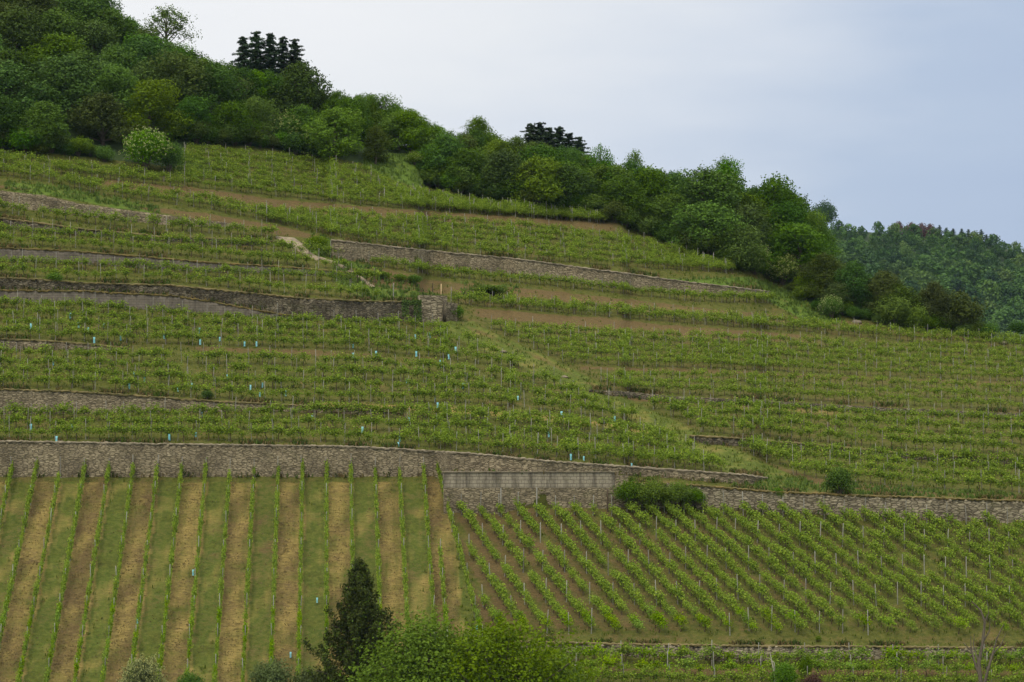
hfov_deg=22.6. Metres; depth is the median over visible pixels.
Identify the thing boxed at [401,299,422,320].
ivy
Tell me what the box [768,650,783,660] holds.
grapevine
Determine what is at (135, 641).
grapevine
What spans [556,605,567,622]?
grapevine
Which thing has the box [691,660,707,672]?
grapevine
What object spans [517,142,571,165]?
broadleaf tree
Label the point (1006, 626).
grapevine
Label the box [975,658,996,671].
grapevine
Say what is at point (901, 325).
shrub
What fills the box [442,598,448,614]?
grapevine
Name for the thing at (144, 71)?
broadleaf tree
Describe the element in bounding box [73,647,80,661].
grapevine
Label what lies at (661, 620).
grapevine
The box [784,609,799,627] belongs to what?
grapevine
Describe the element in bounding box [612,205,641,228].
shrub
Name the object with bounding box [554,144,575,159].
broadleaf tree
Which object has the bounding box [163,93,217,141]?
broadleaf tree
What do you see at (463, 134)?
broadleaf tree
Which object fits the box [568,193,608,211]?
shrub
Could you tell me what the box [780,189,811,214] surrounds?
broadleaf tree
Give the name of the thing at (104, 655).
grapevine
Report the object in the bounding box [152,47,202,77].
broadleaf tree
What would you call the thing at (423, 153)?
broadleaf tree
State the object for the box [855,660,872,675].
grapevine
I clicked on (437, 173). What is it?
shrub
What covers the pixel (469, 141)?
broadleaf tree
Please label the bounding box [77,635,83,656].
grapevine
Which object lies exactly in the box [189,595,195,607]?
grapevine
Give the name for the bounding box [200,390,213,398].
shrub
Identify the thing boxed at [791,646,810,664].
grapevine
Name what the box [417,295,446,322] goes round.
corner pier
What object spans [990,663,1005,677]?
grapevine
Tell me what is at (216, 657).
grapevine
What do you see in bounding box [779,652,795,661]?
grapevine
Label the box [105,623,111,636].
grapevine
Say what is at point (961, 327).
shrub
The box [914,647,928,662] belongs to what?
grapevine
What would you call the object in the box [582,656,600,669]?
grapevine
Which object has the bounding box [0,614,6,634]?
grapevine
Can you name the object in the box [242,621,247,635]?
grapevine
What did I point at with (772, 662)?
dead sapling
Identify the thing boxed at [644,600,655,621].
grapevine
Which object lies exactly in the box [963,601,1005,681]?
bare tree
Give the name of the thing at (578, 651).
grapevine
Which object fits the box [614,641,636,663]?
grapevine
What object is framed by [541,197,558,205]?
shrub
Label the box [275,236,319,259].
stone path
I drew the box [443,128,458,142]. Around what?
broadleaf tree
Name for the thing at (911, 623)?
grapevine
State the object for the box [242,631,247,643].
grapevine
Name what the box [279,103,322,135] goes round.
broadleaf tree
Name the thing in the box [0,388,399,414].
retaining wall
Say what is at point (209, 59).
broadleaf tree
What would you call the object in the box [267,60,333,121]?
broadleaf tree
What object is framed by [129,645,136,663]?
grapevine
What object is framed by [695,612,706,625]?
grapevine
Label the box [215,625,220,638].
grapevine
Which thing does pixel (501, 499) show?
post
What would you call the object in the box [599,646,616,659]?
grapevine
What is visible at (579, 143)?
conifer
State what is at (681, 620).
grapevine
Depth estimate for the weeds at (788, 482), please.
263.62 m
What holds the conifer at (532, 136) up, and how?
on the hillside
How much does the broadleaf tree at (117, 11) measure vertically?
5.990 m
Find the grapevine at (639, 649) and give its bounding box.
[631,646,651,658]
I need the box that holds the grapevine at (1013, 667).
[1006,662,1022,673]
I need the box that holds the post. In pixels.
[500,488,501,516]
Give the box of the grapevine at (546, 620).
[539,615,552,632]
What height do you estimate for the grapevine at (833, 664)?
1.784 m
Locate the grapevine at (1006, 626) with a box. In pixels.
[1000,621,1009,632]
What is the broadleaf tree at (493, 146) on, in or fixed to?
on the hillside
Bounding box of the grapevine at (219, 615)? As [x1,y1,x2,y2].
[216,609,221,620]
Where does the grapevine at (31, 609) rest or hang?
on the hillside
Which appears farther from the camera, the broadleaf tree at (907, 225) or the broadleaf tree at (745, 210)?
the broadleaf tree at (907, 225)
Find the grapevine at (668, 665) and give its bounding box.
[661,662,672,670]
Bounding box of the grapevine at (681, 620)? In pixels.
[676,611,686,631]
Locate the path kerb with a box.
[318,257,374,286]
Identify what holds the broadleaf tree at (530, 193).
on the hillside
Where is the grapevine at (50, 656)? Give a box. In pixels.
[46,649,53,667]
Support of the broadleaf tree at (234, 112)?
on the hillside
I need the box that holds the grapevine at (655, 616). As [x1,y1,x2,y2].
[649,610,663,627]
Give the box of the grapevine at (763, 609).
[758,604,772,622]
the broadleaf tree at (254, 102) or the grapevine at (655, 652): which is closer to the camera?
the grapevine at (655, 652)
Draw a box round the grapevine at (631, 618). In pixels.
[627,611,638,627]
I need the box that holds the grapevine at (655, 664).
[647,658,663,669]
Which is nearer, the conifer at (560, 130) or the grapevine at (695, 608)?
the grapevine at (695, 608)
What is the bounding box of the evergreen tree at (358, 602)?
[301,556,410,681]
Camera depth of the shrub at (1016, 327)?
285.57 m
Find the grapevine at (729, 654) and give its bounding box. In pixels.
[720,649,736,662]
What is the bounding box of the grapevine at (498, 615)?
[491,609,502,627]
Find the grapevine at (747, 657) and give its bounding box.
[739,651,754,663]
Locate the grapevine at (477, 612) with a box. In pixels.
[474,604,480,623]
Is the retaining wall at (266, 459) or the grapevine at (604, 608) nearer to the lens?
the grapevine at (604, 608)
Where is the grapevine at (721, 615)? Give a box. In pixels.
[716,607,728,625]
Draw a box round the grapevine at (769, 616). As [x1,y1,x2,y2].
[762,608,776,627]
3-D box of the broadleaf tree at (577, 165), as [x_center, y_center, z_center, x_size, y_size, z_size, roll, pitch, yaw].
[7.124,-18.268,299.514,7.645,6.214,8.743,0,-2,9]
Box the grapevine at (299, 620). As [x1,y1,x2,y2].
[296,615,302,627]
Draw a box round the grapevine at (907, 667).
[902,662,916,678]
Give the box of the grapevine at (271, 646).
[269,640,274,654]
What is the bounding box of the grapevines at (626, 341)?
[0,141,1023,681]
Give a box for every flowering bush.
[117,653,167,681]
[119,125,175,169]
[268,109,304,134]
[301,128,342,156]
[403,151,422,164]
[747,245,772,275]
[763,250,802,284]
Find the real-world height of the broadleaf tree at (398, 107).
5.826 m
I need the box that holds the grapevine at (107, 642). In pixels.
[105,638,109,650]
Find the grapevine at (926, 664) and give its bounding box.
[913,655,936,676]
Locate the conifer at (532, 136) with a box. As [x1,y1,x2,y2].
[520,123,544,146]
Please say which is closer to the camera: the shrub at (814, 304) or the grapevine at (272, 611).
the grapevine at (272, 611)
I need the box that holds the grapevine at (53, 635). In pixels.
[51,631,57,647]
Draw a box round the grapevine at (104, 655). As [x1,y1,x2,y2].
[102,645,108,664]
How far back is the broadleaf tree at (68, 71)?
282.26 m
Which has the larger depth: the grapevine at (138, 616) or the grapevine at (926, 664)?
the grapevine at (138, 616)
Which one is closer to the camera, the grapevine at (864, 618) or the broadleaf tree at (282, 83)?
the grapevine at (864, 618)
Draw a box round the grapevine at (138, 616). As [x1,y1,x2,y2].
[135,610,140,628]
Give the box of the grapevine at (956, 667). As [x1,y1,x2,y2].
[947,659,965,675]
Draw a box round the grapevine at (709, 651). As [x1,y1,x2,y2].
[700,642,722,665]
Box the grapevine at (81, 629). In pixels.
[79,620,86,635]
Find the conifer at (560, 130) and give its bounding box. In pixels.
[553,126,566,147]
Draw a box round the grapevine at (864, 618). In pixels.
[858,611,873,630]
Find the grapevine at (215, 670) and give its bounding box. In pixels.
[212,663,217,676]
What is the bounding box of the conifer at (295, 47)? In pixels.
[280,39,315,74]
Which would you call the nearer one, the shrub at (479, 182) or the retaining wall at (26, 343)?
the retaining wall at (26, 343)
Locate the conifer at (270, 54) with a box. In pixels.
[255,32,289,76]
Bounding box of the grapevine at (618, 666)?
[614,662,629,670]
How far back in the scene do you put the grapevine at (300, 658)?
192.68 m
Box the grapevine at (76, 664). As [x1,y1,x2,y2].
[73,655,79,674]
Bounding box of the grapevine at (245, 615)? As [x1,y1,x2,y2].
[242,606,248,620]
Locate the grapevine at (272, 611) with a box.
[270,606,275,616]
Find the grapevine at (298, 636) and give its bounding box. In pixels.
[295,625,301,638]
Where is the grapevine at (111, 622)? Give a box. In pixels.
[107,616,113,631]
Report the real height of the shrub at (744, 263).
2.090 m
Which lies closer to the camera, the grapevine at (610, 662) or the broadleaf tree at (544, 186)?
the grapevine at (610, 662)
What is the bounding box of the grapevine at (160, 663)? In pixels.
[156,656,163,668]
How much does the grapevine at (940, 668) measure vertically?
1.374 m
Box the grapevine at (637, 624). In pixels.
[632,617,644,631]
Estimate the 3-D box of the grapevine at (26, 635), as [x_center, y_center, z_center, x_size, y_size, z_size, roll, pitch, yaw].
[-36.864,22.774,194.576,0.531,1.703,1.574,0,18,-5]
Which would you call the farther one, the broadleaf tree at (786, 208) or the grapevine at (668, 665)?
the broadleaf tree at (786, 208)
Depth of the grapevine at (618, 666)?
193.93 m
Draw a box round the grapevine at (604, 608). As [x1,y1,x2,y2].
[599,603,612,621]
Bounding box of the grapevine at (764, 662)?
[752,660,768,677]
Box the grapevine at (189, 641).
[185,633,193,648]
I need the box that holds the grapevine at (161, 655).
[157,649,164,660]
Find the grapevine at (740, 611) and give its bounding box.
[735,604,747,620]
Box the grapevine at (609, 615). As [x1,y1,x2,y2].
[604,611,615,626]
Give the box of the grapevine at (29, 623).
[27,615,32,628]
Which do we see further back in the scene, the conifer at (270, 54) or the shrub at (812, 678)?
the conifer at (270, 54)
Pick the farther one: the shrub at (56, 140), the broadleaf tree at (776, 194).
the broadleaf tree at (776, 194)
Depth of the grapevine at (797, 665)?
194.29 m
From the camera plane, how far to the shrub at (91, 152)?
275.63 m
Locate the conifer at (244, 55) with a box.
[227,36,255,71]
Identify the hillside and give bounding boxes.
[0,47,1023,681]
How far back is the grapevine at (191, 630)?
196.02 m
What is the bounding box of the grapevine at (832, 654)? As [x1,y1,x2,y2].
[823,648,841,660]
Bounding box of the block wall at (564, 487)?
[442,471,627,513]
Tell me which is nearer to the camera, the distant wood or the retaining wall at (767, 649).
the retaining wall at (767, 649)
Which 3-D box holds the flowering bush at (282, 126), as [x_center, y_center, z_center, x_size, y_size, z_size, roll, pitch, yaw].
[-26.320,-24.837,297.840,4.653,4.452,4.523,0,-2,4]
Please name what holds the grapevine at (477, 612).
on the hillside
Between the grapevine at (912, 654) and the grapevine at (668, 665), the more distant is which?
the grapevine at (912, 654)
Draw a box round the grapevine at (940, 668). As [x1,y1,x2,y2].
[929,664,946,672]
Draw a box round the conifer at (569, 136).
[557,133,583,156]
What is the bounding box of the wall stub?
[443,302,456,321]
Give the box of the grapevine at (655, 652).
[644,644,663,661]
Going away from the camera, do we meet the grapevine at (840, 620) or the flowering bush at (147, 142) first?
the grapevine at (840, 620)
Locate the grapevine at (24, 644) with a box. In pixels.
[22,638,26,657]
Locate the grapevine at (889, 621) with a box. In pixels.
[880,612,897,631]
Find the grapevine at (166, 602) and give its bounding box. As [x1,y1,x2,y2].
[163,593,169,608]
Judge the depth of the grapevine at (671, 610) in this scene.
200.19 m
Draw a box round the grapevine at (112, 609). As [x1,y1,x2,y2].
[110,601,115,621]
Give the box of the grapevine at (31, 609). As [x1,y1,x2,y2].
[29,602,34,622]
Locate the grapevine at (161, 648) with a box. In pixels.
[159,644,164,653]
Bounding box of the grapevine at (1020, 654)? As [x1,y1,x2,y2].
[1012,645,1023,664]
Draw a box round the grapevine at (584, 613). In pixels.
[579,606,592,624]
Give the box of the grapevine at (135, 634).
[132,629,138,644]
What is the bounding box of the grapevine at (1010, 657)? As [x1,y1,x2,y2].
[1002,651,1018,663]
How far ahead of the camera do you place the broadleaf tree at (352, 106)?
299.40 m
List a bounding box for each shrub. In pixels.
[0,123,14,148]
[4,126,44,152]
[4,128,27,148]
[27,141,49,154]
[39,128,73,152]
[43,271,64,281]
[55,142,75,154]
[64,135,93,155]
[85,144,98,155]
[93,144,115,161]
[152,140,187,172]
[173,670,205,681]
[180,118,214,143]
[196,124,221,143]
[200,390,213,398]
[212,129,234,144]
[220,121,256,145]
[237,126,267,146]
[246,654,295,681]
[251,132,271,147]
[265,133,281,148]
[272,130,297,148]
[276,129,313,154]
[286,665,324,681]
[301,136,338,157]
[304,234,328,246]
[377,271,391,278]
[394,274,407,280]
[406,274,423,283]
[420,169,439,186]
[421,164,448,187]
[439,172,463,190]
[450,305,464,316]
[451,176,473,194]
[465,181,478,192]
[468,175,496,195]
[472,285,513,294]
[494,177,530,198]
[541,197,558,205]
[563,191,596,208]
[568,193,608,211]
[600,199,636,222]
[608,477,646,502]
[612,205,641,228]
[627,213,650,229]
[631,214,666,234]
[632,477,669,506]
[646,218,668,238]
[654,226,682,241]
[663,480,698,507]
[675,229,702,249]
[687,230,729,255]
[687,487,705,505]
[711,248,730,259]
[733,258,752,270]
[749,258,769,273]
[767,660,798,681]
[772,487,785,497]
[782,281,799,291]
[789,282,816,299]
[798,652,812,675]
[801,671,823,681]
[809,299,822,309]
[815,294,844,318]
[823,462,857,493]
[838,300,853,314]
[842,305,861,317]
[857,308,875,318]
[871,315,884,322]
[872,294,913,325]
[895,319,908,326]
[900,302,932,330]
[919,315,941,329]
[934,315,951,328]
[937,287,988,327]
[942,315,962,330]
[954,323,972,334]
[968,319,985,335]
[977,322,999,338]
[1008,321,1023,332]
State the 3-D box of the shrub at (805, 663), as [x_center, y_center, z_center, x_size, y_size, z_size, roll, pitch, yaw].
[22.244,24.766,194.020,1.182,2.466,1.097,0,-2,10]
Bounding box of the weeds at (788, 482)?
[4,152,1020,498]
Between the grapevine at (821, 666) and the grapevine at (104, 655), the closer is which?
the grapevine at (104, 655)
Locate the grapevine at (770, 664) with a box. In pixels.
[764,656,784,671]
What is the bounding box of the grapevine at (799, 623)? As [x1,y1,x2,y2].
[792,615,809,634]
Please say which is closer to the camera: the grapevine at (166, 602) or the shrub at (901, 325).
the grapevine at (166, 602)
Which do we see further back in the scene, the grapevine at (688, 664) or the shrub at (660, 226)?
the shrub at (660, 226)
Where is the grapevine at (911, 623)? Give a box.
[906,620,915,632]
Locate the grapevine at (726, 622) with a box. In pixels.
[723,618,732,630]
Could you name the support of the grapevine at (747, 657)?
on the hillside
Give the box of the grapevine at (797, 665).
[793,657,813,676]
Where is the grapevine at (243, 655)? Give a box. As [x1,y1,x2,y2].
[241,651,246,666]
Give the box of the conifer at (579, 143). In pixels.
[571,136,591,158]
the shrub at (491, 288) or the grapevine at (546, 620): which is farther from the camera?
the shrub at (491, 288)
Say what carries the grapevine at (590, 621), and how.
on the hillside
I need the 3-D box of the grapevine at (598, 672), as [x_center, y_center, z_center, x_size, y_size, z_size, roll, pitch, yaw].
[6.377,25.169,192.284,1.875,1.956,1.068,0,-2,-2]
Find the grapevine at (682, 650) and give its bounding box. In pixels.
[673,645,693,662]
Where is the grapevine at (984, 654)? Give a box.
[973,647,990,662]
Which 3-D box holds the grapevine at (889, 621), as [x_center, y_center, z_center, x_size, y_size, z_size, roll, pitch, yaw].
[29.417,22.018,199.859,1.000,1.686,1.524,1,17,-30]
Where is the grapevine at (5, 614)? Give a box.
[1,609,7,628]
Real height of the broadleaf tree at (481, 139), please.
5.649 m
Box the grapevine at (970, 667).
[961,659,975,675]
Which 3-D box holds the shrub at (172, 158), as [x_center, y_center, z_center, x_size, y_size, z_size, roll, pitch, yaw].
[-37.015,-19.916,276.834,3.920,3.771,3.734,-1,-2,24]
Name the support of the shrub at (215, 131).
on the hillside
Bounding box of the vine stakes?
[0,144,1023,681]
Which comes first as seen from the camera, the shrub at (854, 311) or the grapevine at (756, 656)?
the grapevine at (756, 656)
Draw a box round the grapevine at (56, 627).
[52,623,58,641]
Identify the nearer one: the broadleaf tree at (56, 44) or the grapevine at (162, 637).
the grapevine at (162, 637)
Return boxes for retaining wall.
[0,190,242,227]
[0,217,278,245]
[0,247,365,276]
[0,277,419,321]
[0,289,303,319]
[0,338,127,349]
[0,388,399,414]
[0,440,767,483]
[331,239,770,295]
[513,640,1023,663]
[589,389,1021,418]
[627,481,1023,523]
[689,435,1023,463]
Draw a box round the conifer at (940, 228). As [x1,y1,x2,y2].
[937,225,943,238]
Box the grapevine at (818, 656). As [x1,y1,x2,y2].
[809,648,826,666]
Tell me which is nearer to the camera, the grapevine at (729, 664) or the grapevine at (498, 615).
the grapevine at (729, 664)
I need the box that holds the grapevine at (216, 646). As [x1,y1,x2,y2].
[214,638,218,650]
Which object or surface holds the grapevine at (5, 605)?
on the hillside
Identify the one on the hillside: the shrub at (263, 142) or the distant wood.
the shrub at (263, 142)
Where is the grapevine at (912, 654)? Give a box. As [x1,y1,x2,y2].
[898,648,916,665]
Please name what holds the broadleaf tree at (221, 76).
on the hillside
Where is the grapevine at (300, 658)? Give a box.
[296,651,301,664]
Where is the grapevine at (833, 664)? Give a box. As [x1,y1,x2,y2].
[825,657,845,675]
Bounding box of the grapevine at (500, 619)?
[495,613,505,627]
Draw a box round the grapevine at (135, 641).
[130,632,137,649]
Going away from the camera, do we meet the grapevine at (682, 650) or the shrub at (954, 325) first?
the grapevine at (682, 650)
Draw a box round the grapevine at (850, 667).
[841,658,860,672]
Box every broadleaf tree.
[0,0,53,7]
[0,0,64,21]
[0,1,26,40]
[0,5,54,63]
[0,34,8,53]
[0,45,50,98]
[0,52,24,97]
[0,58,62,122]
[0,93,27,146]
[11,100,72,150]
[21,32,89,81]
[21,52,109,123]
[22,6,90,51]
[41,50,114,104]
[51,0,115,47]
[63,90,140,145]
[73,18,121,63]
[83,7,141,50]
[86,0,125,15]
[91,62,142,122]
[93,44,142,95]
[104,5,126,24]
[106,34,183,83]
[114,61,176,114]
[115,14,144,46]
[116,77,196,140]
[120,31,180,60]
[128,25,160,48]
[142,47,221,112]
[148,33,167,43]
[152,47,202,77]
[155,40,179,62]
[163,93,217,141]
[171,59,249,116]
[174,43,199,53]
[187,48,208,65]
[191,57,216,68]
[206,99,263,143]
[213,58,239,100]
[219,64,260,99]
[219,74,266,107]
[235,65,264,100]
[237,94,281,135]
[246,68,274,113]
[259,68,292,112]
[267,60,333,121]
[274,72,295,113]
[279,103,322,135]
[281,70,303,101]
[298,92,332,117]
[298,106,367,158]
[316,89,349,131]
[327,96,376,139]
[328,94,365,131]
[328,606,516,681]
[353,93,374,132]
[355,92,392,130]
[360,124,393,163]
[364,108,433,149]
[365,103,384,132]
[371,92,404,122]
[377,102,406,143]
[391,108,433,152]
[406,119,444,151]
[407,143,443,172]
[412,132,471,184]
[415,611,611,681]
[431,125,447,139]
[436,146,487,191]
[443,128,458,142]
[450,149,496,191]
[455,133,480,164]
[458,131,479,150]
[462,115,500,143]
[469,127,488,152]
[470,148,526,199]
[477,139,521,174]
[478,156,529,200]
[481,132,507,155]
[503,135,533,157]
[507,153,566,203]
[510,159,565,203]
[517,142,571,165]
[519,141,551,157]
[522,653,597,681]
[545,162,600,209]
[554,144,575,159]
[554,159,602,196]
[561,147,587,165]
[575,154,599,185]
[581,158,624,194]
[585,163,635,199]
[597,175,655,216]
[599,163,638,198]
[620,159,654,193]
[630,163,681,214]
[635,167,663,199]
[647,192,696,231]
[652,168,677,203]
[662,160,750,225]
[662,170,686,198]
[663,199,754,251]
[712,221,769,271]
[716,157,746,193]
[720,201,778,249]
[721,193,782,231]
[746,185,761,193]
[749,171,807,215]
[757,207,796,260]
[759,221,842,279]
[762,196,815,263]
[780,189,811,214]
[794,195,818,218]
[794,270,824,299]
[795,252,843,297]
[796,208,836,261]
[797,219,843,259]
[810,199,838,223]
[814,281,861,311]
[818,260,846,287]
[826,260,874,308]
[860,269,903,314]
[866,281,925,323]
[890,221,907,234]
[902,222,920,234]
[911,289,943,320]
[915,279,957,327]
[916,223,927,236]
[922,223,935,236]
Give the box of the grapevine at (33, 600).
[30,593,36,609]
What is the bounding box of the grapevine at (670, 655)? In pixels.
[659,648,674,660]
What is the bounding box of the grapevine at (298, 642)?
[296,633,302,650]
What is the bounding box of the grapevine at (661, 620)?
[654,611,667,632]
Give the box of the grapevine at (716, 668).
[708,664,723,677]
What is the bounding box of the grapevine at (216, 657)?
[213,652,218,664]
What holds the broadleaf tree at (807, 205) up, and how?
on the hillside
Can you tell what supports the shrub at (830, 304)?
on the hillside
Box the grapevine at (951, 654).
[942,647,960,665]
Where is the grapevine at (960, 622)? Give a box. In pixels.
[952,614,969,633]
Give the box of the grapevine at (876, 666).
[868,657,886,673]
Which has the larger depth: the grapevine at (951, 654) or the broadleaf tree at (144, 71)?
the broadleaf tree at (144, 71)
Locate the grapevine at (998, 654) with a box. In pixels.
[985,643,1006,664]
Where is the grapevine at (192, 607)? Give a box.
[190,601,195,615]
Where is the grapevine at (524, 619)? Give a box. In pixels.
[519,616,528,625]
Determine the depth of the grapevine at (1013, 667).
195.40 m
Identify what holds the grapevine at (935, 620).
on the hillside
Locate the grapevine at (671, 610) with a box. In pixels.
[666,605,677,620]
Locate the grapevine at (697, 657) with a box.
[690,651,704,659]
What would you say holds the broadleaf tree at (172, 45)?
on the hillside
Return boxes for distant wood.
[824,220,1023,334]
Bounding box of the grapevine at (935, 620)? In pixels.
[927,613,942,630]
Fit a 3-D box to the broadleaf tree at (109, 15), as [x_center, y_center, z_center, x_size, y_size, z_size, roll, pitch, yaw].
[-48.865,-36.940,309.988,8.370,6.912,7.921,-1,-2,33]
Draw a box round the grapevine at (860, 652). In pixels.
[851,644,872,662]
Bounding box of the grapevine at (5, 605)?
[2,596,9,612]
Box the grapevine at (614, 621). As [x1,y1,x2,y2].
[608,616,620,632]
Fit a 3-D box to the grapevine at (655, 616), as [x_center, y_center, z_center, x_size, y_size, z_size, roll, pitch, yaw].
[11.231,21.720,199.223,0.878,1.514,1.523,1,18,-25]
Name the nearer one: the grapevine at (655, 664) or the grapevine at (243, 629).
the grapevine at (655, 664)
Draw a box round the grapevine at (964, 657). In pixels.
[958,652,971,665]
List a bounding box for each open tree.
[139,3,202,45]
[582,144,617,173]
[622,149,644,167]
[712,153,742,185]
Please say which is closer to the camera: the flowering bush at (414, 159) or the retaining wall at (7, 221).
the retaining wall at (7, 221)
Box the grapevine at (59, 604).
[54,600,61,620]
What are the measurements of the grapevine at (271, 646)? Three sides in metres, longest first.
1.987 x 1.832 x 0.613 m
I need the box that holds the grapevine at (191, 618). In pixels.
[188,614,194,628]
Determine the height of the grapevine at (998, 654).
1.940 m
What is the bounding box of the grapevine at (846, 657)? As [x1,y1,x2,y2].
[839,650,854,661]
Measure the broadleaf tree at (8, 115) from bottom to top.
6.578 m
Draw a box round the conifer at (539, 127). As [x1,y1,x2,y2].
[525,122,563,147]
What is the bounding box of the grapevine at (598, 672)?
[585,663,608,681]
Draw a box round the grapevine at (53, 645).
[50,638,55,653]
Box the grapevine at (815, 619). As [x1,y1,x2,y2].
[811,613,824,628]
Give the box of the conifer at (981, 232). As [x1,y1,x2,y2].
[979,229,986,243]
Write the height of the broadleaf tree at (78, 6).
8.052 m
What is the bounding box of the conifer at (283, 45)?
[274,36,301,74]
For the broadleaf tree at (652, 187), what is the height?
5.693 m
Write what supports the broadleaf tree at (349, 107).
on the hillside
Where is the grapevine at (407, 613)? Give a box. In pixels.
[404,605,409,620]
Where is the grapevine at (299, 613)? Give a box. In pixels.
[297,605,302,620]
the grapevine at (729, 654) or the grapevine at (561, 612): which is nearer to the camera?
the grapevine at (729, 654)
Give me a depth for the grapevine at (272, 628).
196.61 m
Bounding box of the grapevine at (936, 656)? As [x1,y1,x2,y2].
[929,648,945,660]
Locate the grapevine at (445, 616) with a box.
[443,608,448,621]
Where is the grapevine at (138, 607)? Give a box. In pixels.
[136,600,141,617]
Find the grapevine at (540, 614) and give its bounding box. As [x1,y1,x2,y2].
[535,609,545,624]
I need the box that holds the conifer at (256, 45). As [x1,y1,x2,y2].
[246,31,277,72]
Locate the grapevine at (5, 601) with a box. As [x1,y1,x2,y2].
[2,596,9,607]
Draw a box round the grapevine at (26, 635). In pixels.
[23,631,30,642]
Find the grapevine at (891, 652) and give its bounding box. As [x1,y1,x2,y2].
[880,643,903,661]
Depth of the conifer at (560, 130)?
315.46 m
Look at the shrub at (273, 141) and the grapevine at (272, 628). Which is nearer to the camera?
the grapevine at (272, 628)
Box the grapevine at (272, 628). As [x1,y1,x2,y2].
[269,621,275,635]
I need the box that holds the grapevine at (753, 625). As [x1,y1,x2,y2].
[747,618,757,631]
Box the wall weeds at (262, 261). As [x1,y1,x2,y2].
[0,213,1023,661]
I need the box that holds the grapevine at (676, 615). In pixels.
[673,614,680,626]
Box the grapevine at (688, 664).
[674,654,697,672]
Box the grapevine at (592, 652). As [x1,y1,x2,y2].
[583,641,605,658]
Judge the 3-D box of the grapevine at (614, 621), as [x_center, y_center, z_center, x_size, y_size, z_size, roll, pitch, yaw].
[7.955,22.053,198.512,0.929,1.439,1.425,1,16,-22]
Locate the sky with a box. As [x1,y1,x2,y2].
[110,0,1023,251]
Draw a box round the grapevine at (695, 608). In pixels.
[689,603,699,620]
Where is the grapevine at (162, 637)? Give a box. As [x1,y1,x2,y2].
[160,628,164,642]
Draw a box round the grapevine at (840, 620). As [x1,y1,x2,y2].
[833,613,847,629]
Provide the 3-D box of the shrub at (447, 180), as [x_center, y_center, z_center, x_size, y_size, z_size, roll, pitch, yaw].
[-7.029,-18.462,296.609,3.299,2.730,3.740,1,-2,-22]
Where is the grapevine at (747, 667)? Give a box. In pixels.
[739,662,753,675]
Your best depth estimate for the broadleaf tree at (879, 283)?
284.82 m
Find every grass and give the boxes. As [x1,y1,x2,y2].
[0,213,1023,661]
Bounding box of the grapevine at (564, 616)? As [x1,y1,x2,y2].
[560,613,572,630]
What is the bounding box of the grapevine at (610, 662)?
[597,651,621,668]
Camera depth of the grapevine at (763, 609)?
199.99 m
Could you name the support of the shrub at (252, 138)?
on the hillside
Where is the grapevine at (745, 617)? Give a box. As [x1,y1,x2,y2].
[740,612,751,627]
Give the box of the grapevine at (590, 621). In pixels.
[584,615,595,628]
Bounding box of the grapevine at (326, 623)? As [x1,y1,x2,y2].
[324,619,328,629]
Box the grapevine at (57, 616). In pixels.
[54,606,60,622]
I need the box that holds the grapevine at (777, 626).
[771,618,784,632]
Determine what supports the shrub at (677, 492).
on the hillside
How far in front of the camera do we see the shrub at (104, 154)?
274.80 m
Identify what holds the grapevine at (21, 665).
on the hillside
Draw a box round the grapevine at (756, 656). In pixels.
[749,649,766,665]
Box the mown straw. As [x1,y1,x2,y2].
[0,477,464,681]
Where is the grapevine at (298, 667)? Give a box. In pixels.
[295,662,300,678]
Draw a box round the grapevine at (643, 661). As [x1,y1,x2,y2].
[633,658,651,669]
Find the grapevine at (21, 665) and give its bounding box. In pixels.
[17,657,24,677]
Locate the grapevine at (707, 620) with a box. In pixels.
[700,615,711,631]
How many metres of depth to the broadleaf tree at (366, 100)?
303.22 m
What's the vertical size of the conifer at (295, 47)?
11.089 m
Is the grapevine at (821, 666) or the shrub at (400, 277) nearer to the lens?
the grapevine at (821, 666)
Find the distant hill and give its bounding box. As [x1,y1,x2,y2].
[827,231,1022,332]
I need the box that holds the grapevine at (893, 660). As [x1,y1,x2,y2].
[884,654,906,677]
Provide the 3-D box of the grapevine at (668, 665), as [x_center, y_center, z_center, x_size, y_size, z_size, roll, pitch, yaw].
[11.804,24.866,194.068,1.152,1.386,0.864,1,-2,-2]
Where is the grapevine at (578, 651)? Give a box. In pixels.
[569,645,587,660]
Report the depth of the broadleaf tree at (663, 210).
296.15 m
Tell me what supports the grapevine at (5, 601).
on the hillside
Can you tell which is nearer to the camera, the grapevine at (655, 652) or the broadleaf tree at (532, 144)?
the grapevine at (655, 652)
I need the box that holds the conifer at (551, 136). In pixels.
[541,127,563,149]
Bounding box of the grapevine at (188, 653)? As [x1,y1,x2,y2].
[187,644,190,660]
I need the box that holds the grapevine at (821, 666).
[809,656,828,673]
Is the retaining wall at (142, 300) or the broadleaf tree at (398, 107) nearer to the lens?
the retaining wall at (142, 300)
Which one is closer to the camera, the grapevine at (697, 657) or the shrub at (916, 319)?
the grapevine at (697, 657)
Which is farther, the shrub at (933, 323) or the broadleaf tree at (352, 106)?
the broadleaf tree at (352, 106)
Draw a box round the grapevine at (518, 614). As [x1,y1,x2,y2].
[513,609,525,622]
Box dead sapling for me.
[769,654,775,681]
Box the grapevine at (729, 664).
[720,659,740,677]
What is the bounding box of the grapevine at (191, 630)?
[188,620,192,636]
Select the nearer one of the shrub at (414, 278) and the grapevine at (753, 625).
the grapevine at (753, 625)

